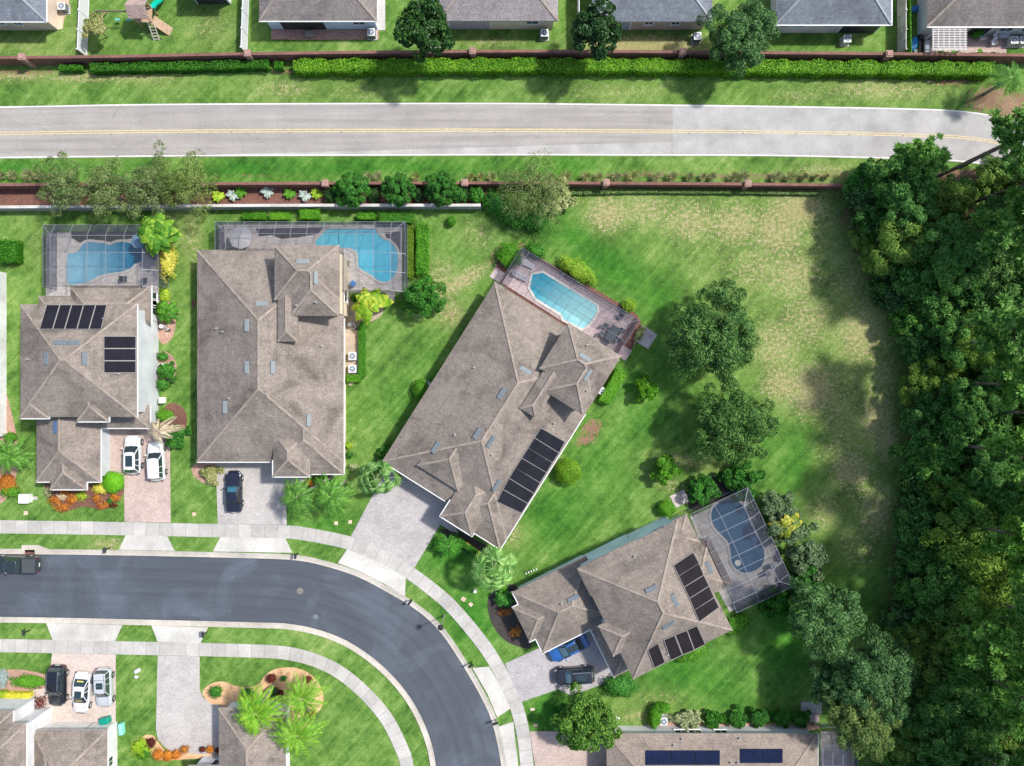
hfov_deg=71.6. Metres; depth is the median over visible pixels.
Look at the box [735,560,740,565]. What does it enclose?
floating cover
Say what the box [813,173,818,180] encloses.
tussock
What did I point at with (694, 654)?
shrub
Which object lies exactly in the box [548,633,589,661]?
parked car
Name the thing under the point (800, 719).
bush
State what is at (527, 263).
sun lounger
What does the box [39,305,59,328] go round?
solar panel
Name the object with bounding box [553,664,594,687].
parked car
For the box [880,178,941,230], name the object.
tree
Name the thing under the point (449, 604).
sidewalk
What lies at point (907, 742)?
tree
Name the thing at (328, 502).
palm tree
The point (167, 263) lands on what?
shrub
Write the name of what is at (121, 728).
recycling bin
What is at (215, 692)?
shrub
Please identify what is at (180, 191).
tree
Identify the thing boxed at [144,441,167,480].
parked car
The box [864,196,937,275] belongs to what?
tree
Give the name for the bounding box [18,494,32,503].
utility cabinet
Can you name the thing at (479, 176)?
tussock
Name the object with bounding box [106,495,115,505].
shrub
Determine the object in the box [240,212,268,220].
shrub
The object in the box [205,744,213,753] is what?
shrub
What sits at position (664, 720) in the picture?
air conditioner
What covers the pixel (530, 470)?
solar panel
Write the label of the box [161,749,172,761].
shrub
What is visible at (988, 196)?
pine tree
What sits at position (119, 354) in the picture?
solar panel
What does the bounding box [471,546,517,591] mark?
palm tree
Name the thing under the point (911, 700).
tree
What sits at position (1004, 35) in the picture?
patio table
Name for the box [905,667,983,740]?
tree
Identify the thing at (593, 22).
tree
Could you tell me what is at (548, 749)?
driveway
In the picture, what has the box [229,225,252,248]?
umbrella
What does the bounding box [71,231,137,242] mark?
planting bed
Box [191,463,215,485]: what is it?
mulch bed
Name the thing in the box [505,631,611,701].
driveway
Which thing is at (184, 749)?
shrub
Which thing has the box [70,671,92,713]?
parked car
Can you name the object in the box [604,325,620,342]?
dining table
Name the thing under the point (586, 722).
tree
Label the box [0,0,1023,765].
ground
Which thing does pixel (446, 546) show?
palm tree
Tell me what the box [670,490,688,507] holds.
meter cover
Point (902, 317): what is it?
tree
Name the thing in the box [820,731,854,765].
pool deck
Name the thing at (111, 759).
window
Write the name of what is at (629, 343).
mulch bed
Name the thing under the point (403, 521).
driveway
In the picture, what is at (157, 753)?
shrub
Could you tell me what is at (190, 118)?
road
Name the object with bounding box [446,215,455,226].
shrub
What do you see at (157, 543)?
driveway apron
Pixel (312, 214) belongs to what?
shrub
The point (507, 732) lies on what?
driveway apron
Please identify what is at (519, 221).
shrub
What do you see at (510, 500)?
solar panel
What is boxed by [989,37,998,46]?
patio chair
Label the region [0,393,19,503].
mulch bed
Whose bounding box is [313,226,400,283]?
swimming pool
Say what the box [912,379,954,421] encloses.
tree
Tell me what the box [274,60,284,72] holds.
hedge
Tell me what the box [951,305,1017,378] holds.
tree
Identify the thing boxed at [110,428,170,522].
driveway
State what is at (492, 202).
shrub
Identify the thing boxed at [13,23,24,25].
window
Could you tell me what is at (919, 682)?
tree
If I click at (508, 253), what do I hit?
shrub
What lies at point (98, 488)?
shrub
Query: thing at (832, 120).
road surface
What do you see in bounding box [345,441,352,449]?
shrub
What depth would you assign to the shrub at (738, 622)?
81.12 m
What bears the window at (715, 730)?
in the house at (799, 746)
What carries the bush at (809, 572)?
on the ground
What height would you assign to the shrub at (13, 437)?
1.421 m
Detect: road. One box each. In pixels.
[0,103,988,163]
[0,554,500,765]
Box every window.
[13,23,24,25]
[109,754,113,765]
[153,292,157,305]
[153,300,158,315]
[210,759,218,764]
[344,292,347,302]
[352,22,365,24]
[526,22,538,24]
[643,22,653,25]
[670,22,680,25]
[673,729,687,732]
[688,729,701,732]
[713,729,727,732]
[997,28,1014,31]
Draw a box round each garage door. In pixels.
[45,722,94,728]
[87,722,115,728]
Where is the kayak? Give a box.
[911,36,917,50]
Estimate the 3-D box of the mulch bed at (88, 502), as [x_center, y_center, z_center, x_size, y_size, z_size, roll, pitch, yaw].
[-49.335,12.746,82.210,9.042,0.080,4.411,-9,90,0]
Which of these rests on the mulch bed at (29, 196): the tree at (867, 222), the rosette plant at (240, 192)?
the rosette plant at (240, 192)
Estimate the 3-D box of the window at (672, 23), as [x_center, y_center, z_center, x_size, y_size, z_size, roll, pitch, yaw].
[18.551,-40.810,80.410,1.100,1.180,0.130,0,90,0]
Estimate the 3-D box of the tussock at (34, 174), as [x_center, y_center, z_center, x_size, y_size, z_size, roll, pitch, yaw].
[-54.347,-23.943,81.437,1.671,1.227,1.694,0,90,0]
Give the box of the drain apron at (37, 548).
[22,545,47,551]
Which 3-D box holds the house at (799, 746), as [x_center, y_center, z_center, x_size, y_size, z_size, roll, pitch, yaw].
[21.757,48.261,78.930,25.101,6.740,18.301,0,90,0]
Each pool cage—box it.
[43,225,168,289]
[215,222,407,291]
[499,247,638,352]
[685,487,792,612]
[811,723,857,765]
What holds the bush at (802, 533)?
on the ground
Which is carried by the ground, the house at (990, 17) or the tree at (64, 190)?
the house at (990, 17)
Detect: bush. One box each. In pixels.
[157,361,176,381]
[164,424,192,448]
[199,465,224,485]
[377,444,390,459]
[541,177,578,213]
[673,708,700,730]
[687,473,721,505]
[703,708,726,728]
[716,459,765,502]
[725,704,747,728]
[747,489,793,522]
[748,706,769,728]
[755,502,810,545]
[758,584,795,618]
[767,513,801,538]
[769,707,792,728]
[784,563,828,600]
[785,521,828,582]
[791,709,810,727]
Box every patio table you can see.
[305,30,315,36]
[997,32,1009,39]
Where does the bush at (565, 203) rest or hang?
on the ground
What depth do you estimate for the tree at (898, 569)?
79.66 m
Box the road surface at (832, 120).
[673,104,1023,166]
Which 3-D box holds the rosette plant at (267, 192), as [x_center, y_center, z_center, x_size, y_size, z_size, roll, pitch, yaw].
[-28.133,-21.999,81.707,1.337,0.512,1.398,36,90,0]
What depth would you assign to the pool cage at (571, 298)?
79.29 m
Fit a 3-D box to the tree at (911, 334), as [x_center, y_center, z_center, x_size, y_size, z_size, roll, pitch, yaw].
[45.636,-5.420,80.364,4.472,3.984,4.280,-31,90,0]
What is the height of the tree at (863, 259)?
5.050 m
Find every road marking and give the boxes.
[0,103,987,115]
[0,129,1023,145]
[0,131,997,143]
[0,154,983,163]
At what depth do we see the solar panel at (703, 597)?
75.81 m
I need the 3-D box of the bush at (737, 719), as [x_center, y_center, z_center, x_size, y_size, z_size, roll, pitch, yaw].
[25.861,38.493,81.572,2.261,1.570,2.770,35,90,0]
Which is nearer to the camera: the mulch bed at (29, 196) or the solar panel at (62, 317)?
the solar panel at (62, 317)
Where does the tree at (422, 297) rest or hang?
on the ground
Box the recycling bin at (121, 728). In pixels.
[118,722,125,734]
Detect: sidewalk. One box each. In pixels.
[0,520,533,765]
[0,639,413,765]
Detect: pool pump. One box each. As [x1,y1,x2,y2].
[159,324,170,330]
[348,322,357,328]
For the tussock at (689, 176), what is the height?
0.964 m
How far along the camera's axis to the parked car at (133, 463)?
81.05 m
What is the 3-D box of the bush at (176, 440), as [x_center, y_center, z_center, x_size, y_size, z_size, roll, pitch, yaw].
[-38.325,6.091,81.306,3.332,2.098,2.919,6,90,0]
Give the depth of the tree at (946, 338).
75.84 m
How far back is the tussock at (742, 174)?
81.52 m
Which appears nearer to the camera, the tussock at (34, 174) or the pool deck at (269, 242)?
the tussock at (34, 174)
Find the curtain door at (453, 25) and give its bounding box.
[448,22,490,29]
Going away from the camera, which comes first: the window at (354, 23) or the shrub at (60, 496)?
the window at (354, 23)
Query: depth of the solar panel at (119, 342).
75.84 m
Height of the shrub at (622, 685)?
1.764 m
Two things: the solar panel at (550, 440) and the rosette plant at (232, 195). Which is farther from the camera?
the rosette plant at (232, 195)
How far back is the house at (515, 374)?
77.41 m
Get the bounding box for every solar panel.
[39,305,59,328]
[53,305,70,328]
[65,305,82,328]
[77,305,95,328]
[89,305,106,328]
[104,336,135,348]
[104,349,135,360]
[104,361,135,372]
[496,489,527,513]
[503,478,533,502]
[509,468,539,493]
[515,458,545,482]
[522,448,552,472]
[528,438,558,461]
[534,428,564,452]
[646,750,669,764]
[647,643,664,667]
[664,635,681,659]
[671,750,694,764]
[673,552,698,575]
[675,630,693,654]
[679,563,703,586]
[684,575,708,597]
[687,625,705,649]
[689,586,713,609]
[694,598,718,621]
[696,750,719,764]
[740,749,761,762]
[762,749,782,762]
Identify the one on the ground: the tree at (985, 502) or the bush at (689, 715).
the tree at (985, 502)
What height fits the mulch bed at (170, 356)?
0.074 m
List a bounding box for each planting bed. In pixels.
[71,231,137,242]
[256,227,322,238]
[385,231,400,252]
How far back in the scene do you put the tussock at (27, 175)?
81.55 m
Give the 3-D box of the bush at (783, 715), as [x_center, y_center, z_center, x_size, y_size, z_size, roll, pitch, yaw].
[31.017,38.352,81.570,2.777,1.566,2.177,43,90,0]
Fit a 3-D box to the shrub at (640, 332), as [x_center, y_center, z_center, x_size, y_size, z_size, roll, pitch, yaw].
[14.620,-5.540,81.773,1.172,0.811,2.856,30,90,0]
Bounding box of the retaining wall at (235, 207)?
[0,204,480,210]
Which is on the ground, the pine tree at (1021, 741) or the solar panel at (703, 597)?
the pine tree at (1021, 741)
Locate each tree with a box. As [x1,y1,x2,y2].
[0,436,35,474]
[33,151,89,217]
[63,156,141,216]
[81,11,107,38]
[107,139,177,224]
[148,417,184,445]
[151,148,218,217]
[232,683,289,736]
[267,704,329,756]
[278,671,331,715]
[279,475,333,520]
[310,472,357,518]
[332,170,370,207]
[357,459,402,494]
[380,172,415,207]
[392,0,454,63]
[403,275,446,317]
[424,170,459,207]
[434,532,463,556]
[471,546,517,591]
[496,148,569,234]
[549,682,622,752]
[570,0,622,60]
[635,374,658,401]
[650,454,682,485]
[666,278,761,383]
[692,377,779,465]
[695,0,779,78]
[787,577,867,664]
[809,657,852,708]
[822,689,902,762]
[828,623,919,728]
[841,157,874,204]
[842,182,878,214]
[847,167,889,205]
[848,225,883,253]
[851,199,888,236]
[857,231,899,272]
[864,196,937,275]
[866,143,940,211]
[866,263,910,299]
[874,175,904,219]
[874,281,920,312]
[876,244,957,317]
[879,609,930,644]
[879,628,928,670]
[879,727,929,765]
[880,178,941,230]
[880,599,921,631]
[883,550,926,592]
[883,747,916,765]
[885,655,928,697]
[887,296,935,335]
[887,429,954,480]
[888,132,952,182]
[889,724,923,746]
[891,493,940,525]
[892,509,942,551]
[892,612,959,665]
[893,640,965,703]
[893,696,922,726]
[894,575,931,617]
[894,678,922,707]
[895,466,930,493]
[895,538,932,573]
[896,317,939,355]
[896,477,929,506]
[898,359,949,404]
[900,335,945,376]
[900,391,944,435]
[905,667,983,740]
[905,707,974,765]
[906,414,948,462]
[907,546,989,620]
[911,591,958,637]
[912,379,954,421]
[912,515,989,587]
[913,205,1003,295]
[913,713,1003,765]
[914,433,975,488]
[916,177,980,232]
[918,508,1023,615]
[919,288,972,338]
[919,734,982,765]
[924,464,977,524]
[924,664,1023,765]
[925,341,982,396]
[930,398,1007,464]
[932,563,1023,654]
[934,490,997,554]
[935,102,1023,177]
[937,292,1023,370]
[937,510,1023,584]
[938,320,975,369]
[939,260,1023,358]
[943,173,975,214]
[943,585,1023,680]
[943,612,1023,709]
[947,465,1023,539]
[948,223,1023,313]
[949,376,1002,427]
[949,650,1023,740]
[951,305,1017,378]
[956,144,1001,166]
[956,417,1023,484]
[958,389,1023,453]
[959,352,1023,410]
[963,184,1023,221]
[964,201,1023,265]
[966,432,1023,504]
[966,748,1023,765]
[969,746,1023,765]
[971,154,1016,207]
[973,511,1023,575]
[974,183,1023,203]
[975,342,1023,420]
[976,191,1023,226]
[977,263,1023,314]
[982,61,1023,95]
[983,715,1023,760]
[987,397,1023,428]
[988,148,1023,184]
[989,580,1023,648]
[997,457,1023,514]
[1002,411,1023,413]
[1005,456,1023,517]
[1007,167,1023,191]
[1010,261,1023,305]
[1013,721,1023,746]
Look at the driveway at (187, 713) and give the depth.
82.15 m
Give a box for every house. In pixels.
[0,0,58,29]
[0,272,6,435]
[0,696,116,765]
[19,285,159,489]
[188,701,289,765]
[195,0,230,3]
[196,244,348,477]
[259,0,377,29]
[382,282,620,549]
[440,0,558,29]
[512,514,732,679]
[592,0,712,29]
[606,726,818,765]
[771,0,892,32]
[917,0,1023,34]
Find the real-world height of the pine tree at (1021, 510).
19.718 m
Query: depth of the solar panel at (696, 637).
75.91 m
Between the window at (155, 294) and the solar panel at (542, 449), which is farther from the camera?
the window at (155, 294)
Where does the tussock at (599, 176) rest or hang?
on the ground
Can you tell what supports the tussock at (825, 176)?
on the ground
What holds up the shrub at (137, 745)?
on the ground
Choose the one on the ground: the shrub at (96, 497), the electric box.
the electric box
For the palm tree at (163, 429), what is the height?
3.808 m
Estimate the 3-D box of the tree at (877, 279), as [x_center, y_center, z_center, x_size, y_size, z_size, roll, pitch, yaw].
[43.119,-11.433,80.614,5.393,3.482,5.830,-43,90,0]
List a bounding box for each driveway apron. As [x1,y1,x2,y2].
[46,623,121,640]
[119,535,174,550]
[151,625,207,642]
[213,537,291,552]
[338,550,405,595]
[473,667,509,716]
[499,722,517,765]
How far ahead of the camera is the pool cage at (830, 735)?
80.91 m
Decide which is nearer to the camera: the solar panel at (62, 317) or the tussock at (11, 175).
the solar panel at (62, 317)
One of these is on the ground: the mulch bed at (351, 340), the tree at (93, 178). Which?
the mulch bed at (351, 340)
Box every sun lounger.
[512,270,528,281]
[519,257,534,268]
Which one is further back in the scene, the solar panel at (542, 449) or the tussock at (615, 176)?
the tussock at (615, 176)
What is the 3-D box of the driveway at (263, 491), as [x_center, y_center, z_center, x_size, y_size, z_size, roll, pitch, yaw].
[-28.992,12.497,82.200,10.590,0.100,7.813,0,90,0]
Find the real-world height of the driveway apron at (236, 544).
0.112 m
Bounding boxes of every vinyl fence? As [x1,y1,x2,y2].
[76,0,89,54]
[240,0,248,51]
[577,0,579,30]
[897,0,907,51]
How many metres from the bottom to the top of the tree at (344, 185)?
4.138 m
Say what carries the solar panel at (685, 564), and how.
attached to the house at (624, 600)
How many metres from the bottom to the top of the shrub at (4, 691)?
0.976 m
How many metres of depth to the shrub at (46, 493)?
81.60 m
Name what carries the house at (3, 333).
on the ground
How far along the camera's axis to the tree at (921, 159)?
73.62 m
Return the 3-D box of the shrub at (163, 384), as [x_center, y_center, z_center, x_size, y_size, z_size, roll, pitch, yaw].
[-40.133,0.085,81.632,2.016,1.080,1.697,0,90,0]
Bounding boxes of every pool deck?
[46,233,158,295]
[219,225,401,290]
[502,252,632,350]
[690,496,786,611]
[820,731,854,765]
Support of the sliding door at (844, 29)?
in the house at (833, 16)
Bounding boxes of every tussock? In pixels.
[0,170,6,178]
[6,169,17,180]
[21,167,34,182]
[32,169,43,179]
[363,171,372,180]
[371,170,383,180]
[411,171,420,180]
[466,172,474,180]
[475,171,484,180]
[485,171,496,180]
[560,170,572,180]
[579,171,591,180]
[593,171,604,180]
[609,170,621,181]
[625,170,638,181]
[650,171,660,181]
[666,170,678,181]
[684,171,693,181]
[699,172,706,179]
[707,171,717,181]
[726,170,739,181]
[737,168,750,182]
[770,169,783,182]
[785,169,798,182]
[799,172,808,180]
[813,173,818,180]
[822,172,829,179]
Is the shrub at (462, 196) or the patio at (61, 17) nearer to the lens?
the shrub at (462, 196)
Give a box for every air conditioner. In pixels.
[57,2,70,13]
[348,352,357,360]
[348,364,357,373]
[367,28,376,39]
[540,29,548,40]
[598,386,604,395]
[660,714,667,725]
[691,32,700,43]
[839,35,850,46]
[1005,36,1018,47]
[1015,36,1023,47]
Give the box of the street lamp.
[438,614,444,629]
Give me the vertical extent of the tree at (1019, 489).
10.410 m
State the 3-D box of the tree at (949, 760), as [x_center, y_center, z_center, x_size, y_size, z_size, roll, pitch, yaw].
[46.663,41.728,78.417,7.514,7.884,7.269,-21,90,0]
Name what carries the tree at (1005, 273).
on the ground
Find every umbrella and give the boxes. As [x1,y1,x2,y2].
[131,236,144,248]
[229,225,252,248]
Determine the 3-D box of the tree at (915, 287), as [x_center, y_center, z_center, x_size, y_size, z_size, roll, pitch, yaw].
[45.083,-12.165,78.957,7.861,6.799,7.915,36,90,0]
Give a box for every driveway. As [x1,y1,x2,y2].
[33,653,115,721]
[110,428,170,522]
[156,655,220,754]
[216,463,306,524]
[351,470,457,566]
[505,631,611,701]
[530,731,605,765]
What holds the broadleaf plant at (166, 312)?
on the mulch bed at (165, 337)
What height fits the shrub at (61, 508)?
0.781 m
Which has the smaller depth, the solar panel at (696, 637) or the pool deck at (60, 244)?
the solar panel at (696, 637)
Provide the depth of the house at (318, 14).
79.19 m
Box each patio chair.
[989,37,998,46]
[991,31,999,37]
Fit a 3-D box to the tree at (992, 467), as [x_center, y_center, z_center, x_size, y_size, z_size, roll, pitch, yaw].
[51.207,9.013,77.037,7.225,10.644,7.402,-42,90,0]
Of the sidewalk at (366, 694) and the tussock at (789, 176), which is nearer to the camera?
the tussock at (789, 176)
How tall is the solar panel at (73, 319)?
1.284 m
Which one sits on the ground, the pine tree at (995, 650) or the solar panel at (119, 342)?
the pine tree at (995, 650)
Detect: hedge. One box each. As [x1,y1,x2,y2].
[58,63,85,73]
[88,58,271,75]
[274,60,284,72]
[293,56,995,80]
[568,189,819,196]
[905,0,911,60]
[922,51,995,52]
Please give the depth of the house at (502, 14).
79.14 m
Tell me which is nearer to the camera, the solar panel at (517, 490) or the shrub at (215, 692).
the solar panel at (517, 490)
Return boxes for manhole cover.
[297,588,302,593]
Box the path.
[376,0,384,29]
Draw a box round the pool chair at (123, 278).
[119,276,126,281]
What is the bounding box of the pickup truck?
[0,555,40,575]
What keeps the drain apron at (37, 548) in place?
on the ground
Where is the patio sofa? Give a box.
[921,38,929,51]
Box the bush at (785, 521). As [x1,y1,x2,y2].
[767,513,801,538]
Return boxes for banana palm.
[351,287,393,324]
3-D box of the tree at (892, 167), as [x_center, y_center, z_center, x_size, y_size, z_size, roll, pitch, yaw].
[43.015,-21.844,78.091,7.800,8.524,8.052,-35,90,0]
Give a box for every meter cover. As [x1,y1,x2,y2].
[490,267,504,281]
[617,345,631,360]
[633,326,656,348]
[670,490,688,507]
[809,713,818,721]
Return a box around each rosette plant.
[212,191,225,202]
[225,189,238,200]
[235,187,246,198]
[260,187,273,198]
[283,188,295,198]
[298,190,311,201]
[310,187,323,198]
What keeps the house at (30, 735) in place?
on the ground
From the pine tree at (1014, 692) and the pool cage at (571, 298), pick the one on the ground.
the pine tree at (1014, 692)
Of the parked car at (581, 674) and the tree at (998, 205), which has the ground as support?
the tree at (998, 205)
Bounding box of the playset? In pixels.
[94,0,172,40]
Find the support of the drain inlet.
in the kerb at (435, 623)
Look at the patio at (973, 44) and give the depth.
82.16 m
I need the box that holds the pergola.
[925,28,966,52]
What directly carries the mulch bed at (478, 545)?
on the ground
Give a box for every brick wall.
[0,47,1023,67]
[0,179,849,190]
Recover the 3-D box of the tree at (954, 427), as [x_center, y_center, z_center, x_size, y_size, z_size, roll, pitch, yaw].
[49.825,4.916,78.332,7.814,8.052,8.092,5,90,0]
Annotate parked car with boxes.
[45,664,69,705]
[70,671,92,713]
[93,667,115,706]
[121,435,143,473]
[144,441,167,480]
[223,470,243,512]
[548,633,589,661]
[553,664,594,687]
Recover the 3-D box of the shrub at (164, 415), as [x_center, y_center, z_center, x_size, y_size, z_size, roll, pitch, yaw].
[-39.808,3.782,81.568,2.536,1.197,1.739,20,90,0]
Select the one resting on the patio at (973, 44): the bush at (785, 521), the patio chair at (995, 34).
the patio chair at (995, 34)
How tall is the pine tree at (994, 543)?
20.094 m
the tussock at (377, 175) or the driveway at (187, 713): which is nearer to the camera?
the tussock at (377, 175)
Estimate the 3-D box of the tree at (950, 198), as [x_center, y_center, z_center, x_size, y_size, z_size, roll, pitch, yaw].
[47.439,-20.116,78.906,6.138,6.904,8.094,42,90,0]
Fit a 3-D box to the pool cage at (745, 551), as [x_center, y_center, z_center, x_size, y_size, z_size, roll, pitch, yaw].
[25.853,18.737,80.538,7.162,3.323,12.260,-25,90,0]
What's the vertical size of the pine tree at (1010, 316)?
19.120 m
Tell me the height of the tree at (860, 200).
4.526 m
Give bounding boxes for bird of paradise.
[136,212,182,257]
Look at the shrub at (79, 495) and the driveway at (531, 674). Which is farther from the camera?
the driveway at (531, 674)
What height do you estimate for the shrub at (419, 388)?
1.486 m
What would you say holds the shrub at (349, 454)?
on the ground
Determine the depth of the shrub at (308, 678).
81.49 m
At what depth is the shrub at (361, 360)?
81.53 m
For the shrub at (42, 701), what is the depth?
81.50 m
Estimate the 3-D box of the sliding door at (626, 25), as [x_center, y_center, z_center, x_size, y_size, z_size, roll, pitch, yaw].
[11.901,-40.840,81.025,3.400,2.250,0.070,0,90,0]
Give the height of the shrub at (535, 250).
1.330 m
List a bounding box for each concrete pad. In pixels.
[386,292,394,302]
[801,702,821,713]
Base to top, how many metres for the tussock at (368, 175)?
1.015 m
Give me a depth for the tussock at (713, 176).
81.71 m
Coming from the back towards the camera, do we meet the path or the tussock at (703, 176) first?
the path
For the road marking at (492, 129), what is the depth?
82.18 m
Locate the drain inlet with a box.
[25,550,34,553]
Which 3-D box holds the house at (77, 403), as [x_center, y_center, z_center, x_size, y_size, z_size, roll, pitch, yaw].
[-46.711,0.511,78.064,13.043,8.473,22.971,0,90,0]
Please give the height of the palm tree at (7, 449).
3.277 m
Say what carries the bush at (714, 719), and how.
on the ground
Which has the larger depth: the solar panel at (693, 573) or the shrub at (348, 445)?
the shrub at (348, 445)
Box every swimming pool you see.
[64,239,145,286]
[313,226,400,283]
[527,270,599,330]
[709,497,766,574]
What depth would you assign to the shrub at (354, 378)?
81.53 m
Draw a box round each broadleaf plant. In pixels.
[155,299,180,323]
[493,590,513,606]
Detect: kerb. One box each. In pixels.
[0,549,505,765]
[0,617,435,765]
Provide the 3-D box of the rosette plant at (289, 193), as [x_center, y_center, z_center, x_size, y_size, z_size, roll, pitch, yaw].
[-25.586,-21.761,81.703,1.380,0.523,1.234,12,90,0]
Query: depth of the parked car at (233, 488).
81.31 m
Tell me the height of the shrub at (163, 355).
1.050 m
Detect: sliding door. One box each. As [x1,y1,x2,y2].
[607,22,631,29]
[836,26,880,32]
[962,28,993,34]
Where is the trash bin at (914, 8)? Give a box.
[911,5,918,12]
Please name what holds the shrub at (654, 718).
on the ground
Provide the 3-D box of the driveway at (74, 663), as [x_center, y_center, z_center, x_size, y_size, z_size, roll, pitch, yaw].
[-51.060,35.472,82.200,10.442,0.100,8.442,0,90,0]
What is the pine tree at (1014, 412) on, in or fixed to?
on the ground
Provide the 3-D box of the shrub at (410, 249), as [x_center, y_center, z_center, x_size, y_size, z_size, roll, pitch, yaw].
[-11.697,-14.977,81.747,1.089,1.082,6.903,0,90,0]
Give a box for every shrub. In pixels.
[0,238,24,265]
[0,471,19,495]
[0,486,23,497]
[0,667,9,688]
[0,689,8,698]
[2,431,17,441]
[2,690,34,698]
[9,673,45,690]
[34,692,47,709]
[42,487,54,497]
[46,495,62,504]
[51,502,69,512]
[56,493,66,501]
[57,490,70,494]
[65,492,78,505]
[75,490,88,501]
[92,483,107,494]
[92,493,100,502]
[95,501,108,509]
[102,471,124,493]
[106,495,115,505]
[110,493,121,503]
[127,735,153,759]
[133,747,152,760]
[144,737,157,749]
[150,748,163,760]
[154,242,179,282]
[155,408,176,422]
[156,350,169,361]
[156,377,171,389]
[159,287,170,301]
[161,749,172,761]
[171,748,182,759]
[180,745,189,754]
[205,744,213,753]
[208,684,222,699]
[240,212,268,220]
[240,686,254,700]
[265,673,277,683]
[265,687,278,697]
[268,212,291,221]
[276,690,284,695]
[280,675,286,681]
[298,208,321,221]
[305,674,312,683]
[323,186,339,203]
[345,374,362,382]
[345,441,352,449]
[345,451,353,458]
[349,463,356,470]
[350,293,359,302]
[356,212,375,220]
[357,321,365,380]
[367,186,381,203]
[377,212,415,224]
[393,296,411,310]
[405,223,414,280]
[411,377,428,399]
[414,186,424,203]
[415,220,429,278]
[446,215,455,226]
[449,184,468,203]
[453,535,478,555]
[467,186,483,203]
[481,188,513,213]
[490,204,529,231]
[495,241,524,267]
[498,607,511,616]
[499,579,507,591]
[509,624,521,636]
[521,207,548,233]
[524,241,545,259]
[555,457,582,486]
[556,253,597,285]
[598,367,626,405]
[600,673,639,698]
[621,299,636,313]
[634,324,646,343]
[648,700,661,729]
[655,702,670,713]
[657,498,676,516]
[667,712,703,726]
[675,641,712,663]
[726,612,754,635]
[969,30,984,38]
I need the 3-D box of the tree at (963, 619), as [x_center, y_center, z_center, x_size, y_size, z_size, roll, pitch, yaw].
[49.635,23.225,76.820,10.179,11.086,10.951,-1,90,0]
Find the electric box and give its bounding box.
[159,397,165,402]
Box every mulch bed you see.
[0,188,485,205]
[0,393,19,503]
[0,669,45,690]
[44,472,123,511]
[142,735,218,759]
[159,300,175,343]
[159,351,176,381]
[160,403,186,434]
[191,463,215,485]
[203,667,323,730]
[346,297,383,385]
[440,529,489,551]
[488,584,530,648]
[495,243,640,352]
[645,721,819,730]
[687,476,742,509]
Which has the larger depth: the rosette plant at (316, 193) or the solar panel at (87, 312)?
the rosette plant at (316, 193)
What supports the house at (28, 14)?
on the ground
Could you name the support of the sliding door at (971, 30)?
in the house at (990, 17)
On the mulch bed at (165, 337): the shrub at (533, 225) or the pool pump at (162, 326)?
the pool pump at (162, 326)
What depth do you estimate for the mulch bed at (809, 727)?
82.18 m
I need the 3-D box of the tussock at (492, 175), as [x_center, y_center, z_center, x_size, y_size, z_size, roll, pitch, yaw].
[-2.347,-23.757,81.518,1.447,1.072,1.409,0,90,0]
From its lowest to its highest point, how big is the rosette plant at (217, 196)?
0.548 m
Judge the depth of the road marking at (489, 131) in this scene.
82.18 m
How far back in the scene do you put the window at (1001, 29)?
80.90 m
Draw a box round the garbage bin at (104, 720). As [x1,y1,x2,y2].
[99,715,111,724]
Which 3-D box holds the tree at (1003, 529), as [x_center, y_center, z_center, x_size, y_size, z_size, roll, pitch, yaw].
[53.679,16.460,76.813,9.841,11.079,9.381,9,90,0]
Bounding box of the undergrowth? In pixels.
[845,180,1022,764]
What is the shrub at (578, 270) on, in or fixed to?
on the ground
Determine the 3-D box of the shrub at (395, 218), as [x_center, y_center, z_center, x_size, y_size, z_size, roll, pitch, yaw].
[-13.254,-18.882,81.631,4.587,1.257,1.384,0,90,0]
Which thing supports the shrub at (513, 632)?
on the mulch bed at (504, 624)
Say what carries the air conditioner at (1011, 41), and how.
on the ground
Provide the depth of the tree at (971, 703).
74.61 m
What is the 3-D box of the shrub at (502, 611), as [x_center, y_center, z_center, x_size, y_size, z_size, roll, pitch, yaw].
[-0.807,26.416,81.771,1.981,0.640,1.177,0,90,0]
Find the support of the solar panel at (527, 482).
attached to the house at (515, 374)
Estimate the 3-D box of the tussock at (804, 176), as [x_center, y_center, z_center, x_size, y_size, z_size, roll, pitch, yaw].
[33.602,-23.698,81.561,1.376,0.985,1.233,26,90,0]
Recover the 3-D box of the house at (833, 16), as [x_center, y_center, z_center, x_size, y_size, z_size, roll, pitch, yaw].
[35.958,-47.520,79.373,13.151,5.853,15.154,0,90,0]
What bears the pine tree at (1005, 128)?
on the ground
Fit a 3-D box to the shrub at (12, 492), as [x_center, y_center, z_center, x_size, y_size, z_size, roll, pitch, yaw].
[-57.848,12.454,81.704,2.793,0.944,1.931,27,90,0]
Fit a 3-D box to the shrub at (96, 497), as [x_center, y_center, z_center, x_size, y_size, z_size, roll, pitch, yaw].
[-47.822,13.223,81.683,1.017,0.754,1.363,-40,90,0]
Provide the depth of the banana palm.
79.14 m
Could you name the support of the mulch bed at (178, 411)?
on the ground
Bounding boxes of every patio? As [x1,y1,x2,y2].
[58,0,68,28]
[271,30,378,39]
[919,35,1005,52]
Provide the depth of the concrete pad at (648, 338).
82.15 m
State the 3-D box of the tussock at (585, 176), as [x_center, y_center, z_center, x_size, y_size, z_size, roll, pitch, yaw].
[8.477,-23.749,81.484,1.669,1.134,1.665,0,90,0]

